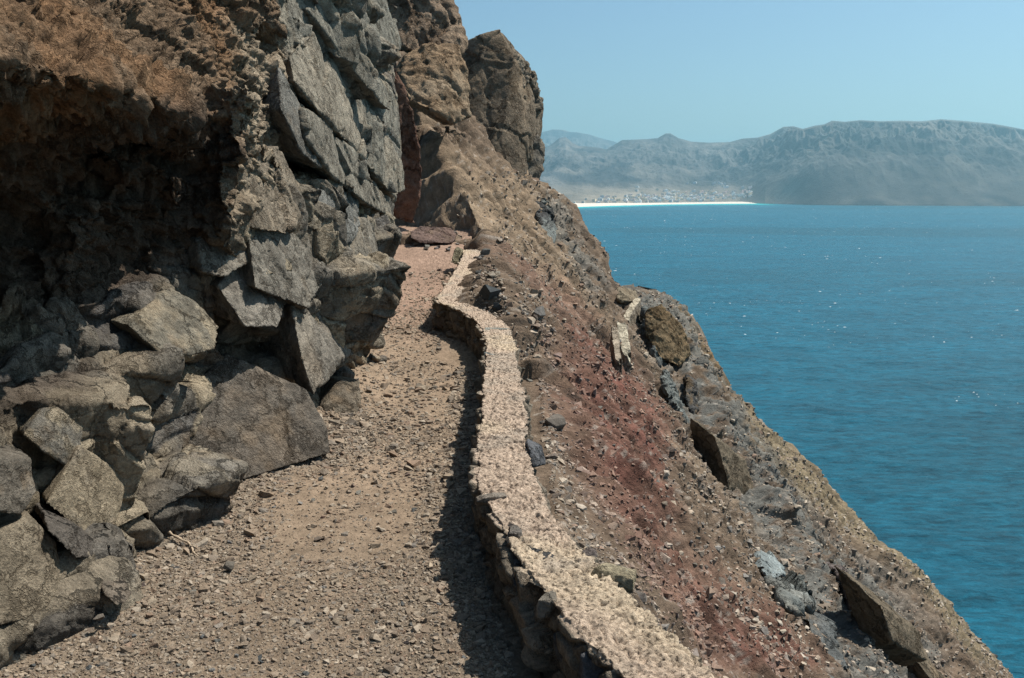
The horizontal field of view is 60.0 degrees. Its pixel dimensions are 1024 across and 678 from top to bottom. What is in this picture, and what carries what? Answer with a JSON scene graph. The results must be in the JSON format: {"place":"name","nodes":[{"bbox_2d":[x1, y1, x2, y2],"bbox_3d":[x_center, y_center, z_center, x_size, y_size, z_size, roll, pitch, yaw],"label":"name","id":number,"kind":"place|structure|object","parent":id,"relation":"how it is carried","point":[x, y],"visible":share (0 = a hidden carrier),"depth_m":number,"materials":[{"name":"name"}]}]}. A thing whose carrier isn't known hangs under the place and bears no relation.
{"place":"outdoors","nodes":[
{"label":"outdoors","id":0,"kind":"place"},
{"bbox_2d":[0,0,410,667],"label":"cliff","id":1,"kind":"structure","parent":0,"point":[192,192],"depth_m":4.66,"materials":[{"name":"grey stone"}]},
{"bbox_2d":[35,501,93,558],"bbox_3d":[-1.840,0.748,3.636,0.205,0.230,0.717,-7,12,-36],"label":"boulder","id":2,"kind":"object","parent":1,"relation":"on","point":[74,539],"visible":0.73,"depth_m":3.43,"materials":[{"name":"grey stone"}]},
{"bbox_2d":[42,445,124,529],"bbox_3d":[-1.916,0.626,3.939,0.367,0.444,0.892,-6,11,-33],"label":"boulder","id":3,"kind":"object","parent":1,"relation":"on","point":[84,488],"visible":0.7,"depth_m":3.67,"materials":[{"name":"grey stone"}]},
{"bbox_2d":[19,406,82,465],"bbox_3d":[-1.999,0.369,3.807,0.249,0.257,0.739,-7,12,-34],"label":"boulder","id":4,"kind":"object","parent":3,"relation":"on","point":[54,432],"visible":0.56,"depth_m":3.58,"materials":[{"name":"grey stone"}]},
{"bbox_2d":[0,270,516,677],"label":"gravel","id":5,"kind":"structure","parent":0,"point":[452,512],"depth_m":3.82,"materials":[{"name":"gravel"}]},
{"bbox_2d":[0,510,59,624],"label":"boulder","id":6,"kind":"object","parent":5,"relation":"on","point":[29,574],"visible":0.86,"depth_m":3.18,"materials":[{"name":"grey stone"}]},
{"bbox_2d":[0,443,36,514],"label":"boulder","id":7,"kind":"object","parent":6,"relation":"on","point":[18,490],"visible":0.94,"depth_m":3.20,"materials":[{"name":"grey stone"}]},
{"bbox_2d":[93,613,104,620],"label":"loose stone","id":8,"kind":"object","parent":5,"relation":"on","point":[98,617],"visible":1,"depth_m":3.32,"materials":[{"name":"grey stone"}]},
{"bbox_2d":[101,578,131,604],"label":"boulder","id":9,"kind":"object","parent":5,"relation":"on","point":[117,591],"visible":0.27,"depth_m":3.44,"materials":[{"name":"grey stone"}]},
{"bbox_2d":[142,454,160,473],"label":"boulder","id":10,"kind":"object","parent":5,"relation":"on","point":[149,462],"visible":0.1,"depth_m":4.37,"materials":[{"name":"brown stone"}]},
{"bbox_2d":[189,353,329,478],"bbox_3d":[-1.750,0.414,5.356,0.890,0.669,1.138,9,13,42],"label":"boulder","id":11,"kind":"object","parent":5,"relation":"on","point":[259,420],"visible":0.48,"depth_m":5.26,"materials":[{"name":"grey stone"}]},
{"bbox_2d":[0,225,541,677],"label":"path","id":12,"kind":"structure","parent":0,"point":[418,259],"depth_m":4.29,"materials":[{"name":"beige gravel"}]},
{"bbox_2d":[168,531,197,556],"bbox_3d":[-1.527,0.946,4.146,0.274,0.067,0.055,8,12,40],"label":"twig","id":13,"kind":"object","parent":12,"relation":"on","point":[181,539],"visible":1,"depth_m":4.18,"materials":[{"name":"wood"}]},
{"bbox_2d":[223,561,234,570],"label":"loose stone","id":14,"kind":"object","parent":12,"relation":"on","point":[228,565],"visible":1,"depth_m":3.88,"materials":[{"name":"grey stone"}]},
{"bbox_2d":[393,69,421,223],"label":"red pillar","id":15,"kind":"structure","parent":12,"relation":"on","point":[406,202],"depth_m":14.94,"materials":[{"name":"red stone"}]},
{"bbox_2d":[410,226,456,243],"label":"fallen slab","id":16,"kind":"structure","parent":12,"relation":"on","point":[428,235],"depth_m":16.48,"materials":[{"name":"brown stone"}]},
{"bbox_2d":[319,376,360,413],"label":"boulder","id":17,"kind":"object","parent":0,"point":[339,394],"visible":0.58,"depth_m":6.66,"materials":[{"name":"brown stone"}]},
{"bbox_2d":[541,129,727,148],"bbox_3d":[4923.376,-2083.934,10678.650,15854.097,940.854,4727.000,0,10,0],"label":"distant hills","id":18,"kind":"structure","parent":0,"point":[549,137],"depth_m":10981.96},
{"bbox_2d":[574,202,756,206],"bbox_3d":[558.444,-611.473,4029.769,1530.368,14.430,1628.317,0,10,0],"label":"beach","id":19,"kind":"structure","parent":0,"point":[596,204],"depth_m":4356.14,"materials":[{"name":"beige sand"}]},
{"bbox_2d":[393,51,1013,677],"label":"slope","id":20,"kind":"structure","parent":0,"point":[447,165],"depth_m":15.13,"materials":[{"name":"soil"}]},
{"bbox_2d":[387,0,467,55],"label":"crumbling crag","id":21,"kind":"structure","parent":20,"relation":"on","point":[421,22],"depth_m":18.17,"materials":[{"name":"brown stone"}]},
{"bbox_2d":[396,42,471,125],"bbox_3d":[-1.714,-5.222,18.305,1.492,1.704,2.668,-2,10,-14],"label":"brown boulder","id":22,"kind":"object","parent":20,"relation":"on","point":[433,76],"visible":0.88,"depth_m":17.57,"materials":[{"name":"brown stone"}]},
{"bbox_2d":[416,125,470,146],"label":"shaded buttress","id":23,"kind":"structure","parent":20,"relation":"on","point":[451,134],"depth_m":20.30,"materials":[{"name":"brown stone"}]},
{"bbox_2d":[480,248,490,254],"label":"loose stone","id":24,"kind":"object","parent":20,"relation":"on","point":[485,251],"visible":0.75,"depth_m":13.32,"materials":[{"name":"grey stone"}]},
{"bbox_2d":[479,284,500,299],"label":"loose stone","id":25,"kind":"object","parent":20,"relation":"on","point":[487,292],"visible":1,"depth_m":10.00,"materials":[{"name":"grey stone"}]},
{"bbox_2d":[493,302,502,309],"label":"loose stone","id":26,"kind":"object","parent":20,"relation":"on","point":[497,306],"visible":0.74,"depth_m":9.91,"materials":[{"name":"grey stone"}]},
{"bbox_2d":[462,29,543,175],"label":"rock spur","id":27,"kind":"structure","parent":20,"relation":"on","point":[503,110],"depth_m":23.99,"materials":[{"name":"stone"}]},
{"bbox_2d":[513,54,543,115],"bbox_3d":[0.466,-7.197,25.720,0.733,1.781,2.496,3,10,19],"label":"rock ledge","id":28,"kind":"object","parent":27,"relation":"attached to","point":[530,76],"visible":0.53,"depth_m":25.49,"materials":[{"name":"grey stone"}]},
{"bbox_2d":[527,134,544,183],"bbox_3d":[0.616,-5.066,25.970,0.723,1.794,2.300,2,10,10],"label":"rock shoulder","id":29,"kind":"object","parent":27,"relation":"attached to","point":[535,168],"visible":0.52,"depth_m":25.45},
{"bbox_2d":[531,306,545,317],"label":"loose stone","id":30,"kind":"object","parent":20,"relation":"on","point":[539,311],"visible":0.77,"depth_m":9.92,"materials":[{"name":"grey stone"}]},
{"bbox_2d":[535,198,556,242],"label":"outcrop","id":31,"kind":"object","parent":20,"relation":"on","point":[545,219],"visible":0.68,"depth_m":22.42,"materials":[{"name":"grey stone"}]},
{"bbox_2d":[543,414,565,429],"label":"loose stone","id":32,"kind":"object","parent":20,"relation":"on","point":[557,421],"visible":0.98,"depth_m":6.83,"materials":[{"name":"grey stone"}]},
{"bbox_2d":[432,249,713,677],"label":"parapet wall","id":33,"kind":"structure","parent":20,"relation":"on","point":[564,606],"depth_m":3.29,"materials":[{"name":"beige stone"}]},
{"bbox_2d":[451,247,462,263],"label":"standing stone","id":34,"kind":"object","parent":33,"relation":"on","point":[457,254],"visible":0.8,"depth_m":13.93,"materials":[{"name":"beige stone"}]},
{"bbox_2d":[610,298,640,374],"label":"ruined wall","id":35,"kind":"structure","parent":20,"relation":"on","point":[620,356],"depth_m":18.33,"materials":[{"name":"beige stone"}]},
{"bbox_2d":[616,287,637,304],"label":"outcrop","id":36,"kind":"object","parent":20,"relation":"on","point":[626,296],"visible":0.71,"depth_m":23.02,"materials":[{"name":"beige stone"}]},
{"bbox_2d":[639,306,664,367],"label":"outcrop","id":37,"kind":"object","parent":20,"relation":"on","point":[653,352],"visible":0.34,"depth_m":21.80,"materials":[{"name":"grey stone"}]},
{"bbox_2d":[645,304,690,366],"bbox_3d":[3.914,-0.102,22.475,1.320,1.678,1.896,0,10,0],"label":"boulder","id":38,"kind":"object","parent":20,"relation":"on","point":[666,335],"visible":0.96,"depth_m":21.88,"materials":[{"name":"brown stone"}]},
{"bbox_2d":[659,369,688,423],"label":"outcrop","id":39,"kind":"object","parent":20,"relation":"on","point":[668,387],"visible":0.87,"depth_m":19.21,"materials":[{"name":"grey stone"}]},
{"bbox_2d":[682,374,699,414],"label":"outcrop","id":40,"kind":"object","parent":20,"relation":"on","point":[691,392],"visible":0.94,"depth_m":20.79,"materials":[{"name":"grey stone"}]},
{"bbox_2d":[690,418,752,494],"bbox_3d":[4.373,2.588,18.194,1.546,2.114,0.868,-9,13,-42],"label":"outcrop","id":41,"kind":"object","parent":20,"relation":"on","point":[727,465],"visible":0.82,"depth_m":17.73,"materials":[{"name":"stone"}]},
{"bbox_2d":[450,168,1012,677],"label":"rubble","id":42,"kind":"object","parent":20,"relation":"on","point":[710,592],"visible":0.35,"depth_m":9.13,"materials":[{"name":"stone"}]},
{"bbox_2d":[754,550,785,577],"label":"outcrop","id":43,"kind":"object","parent":20,"relation":"on","point":[768,563],"visible":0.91,"depth_m":11.81,"materials":[{"name":"grey stone"}]},
{"bbox_2d":[763,570,816,616],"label":"outcrop","id":44,"kind":"object","parent":20,"relation":"on","point":[792,594],"visible":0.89,"depth_m":9.65,"materials":[{"name":"grey stone"}]},
{"bbox_2d":[801,612,853,677],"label":"outcrop","id":45,"kind":"object","parent":20,"relation":"on","point":[827,627],"visible":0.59,"depth_m":9.13,"materials":[{"name":"grey stone"}]},
{"bbox_2d":[825,562,850,609],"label":"outcrop","id":46,"kind":"object","parent":20,"relation":"on","point":[834,569],"visible":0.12,"depth_m":14.50,"materials":[{"name":"stone"}]},
{"bbox_2d":[829,559,926,666],"bbox_3d":[5.379,4.083,12.876,1.603,2.015,0.927,-8,13,-41],"label":"outcrop","id":47,"kind":"object","parent":20,"relation":"on","point":[891,631],"visible":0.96,"depth_m":12.42,"materials":[{"name":"brown stone"}]},
{"bbox_2d":[907,648,943,677],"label":"outcrop","id":48,"kind":"object","parent":20,"relation":"on","point":[926,669],"visible":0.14,"depth_m":16.02,"materials":[{"name":"brown stone"}]},
{"bbox_2d":[454,0,1023,142],"label":"sky","id":49,"kind":"structure","parent":0,"point":[709,71],"materials":[{"name":"blue"}]},
{"bbox_2d":[540,119,1023,205],"bbox_3d":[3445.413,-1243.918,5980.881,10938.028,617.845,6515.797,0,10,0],"label":"hills","id":50,"kind":"structure","parent":0,"point":[941,162],"depth_m":4752.37,"materials":[{"name":"stone"}]},
{"bbox_2d":[578,204,1023,677],"bbox_3d":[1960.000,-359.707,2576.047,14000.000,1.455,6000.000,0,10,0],"label":"sea","id":51,"kind":"structure","parent":0,"point":[899,445],"depth_m":418.81,"materials":[{"name":"liquid"}]},
{"bbox_2d":[615,208,1002,400],"bbox_3d":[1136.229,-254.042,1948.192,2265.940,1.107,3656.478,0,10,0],"label":"whitecaps","id":52,"kind":"object","parent":51,"relation":"on","point":[803,254],"visible":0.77,"depth_m":802.28,"materials":[{"name":"liquid"}]}
]}

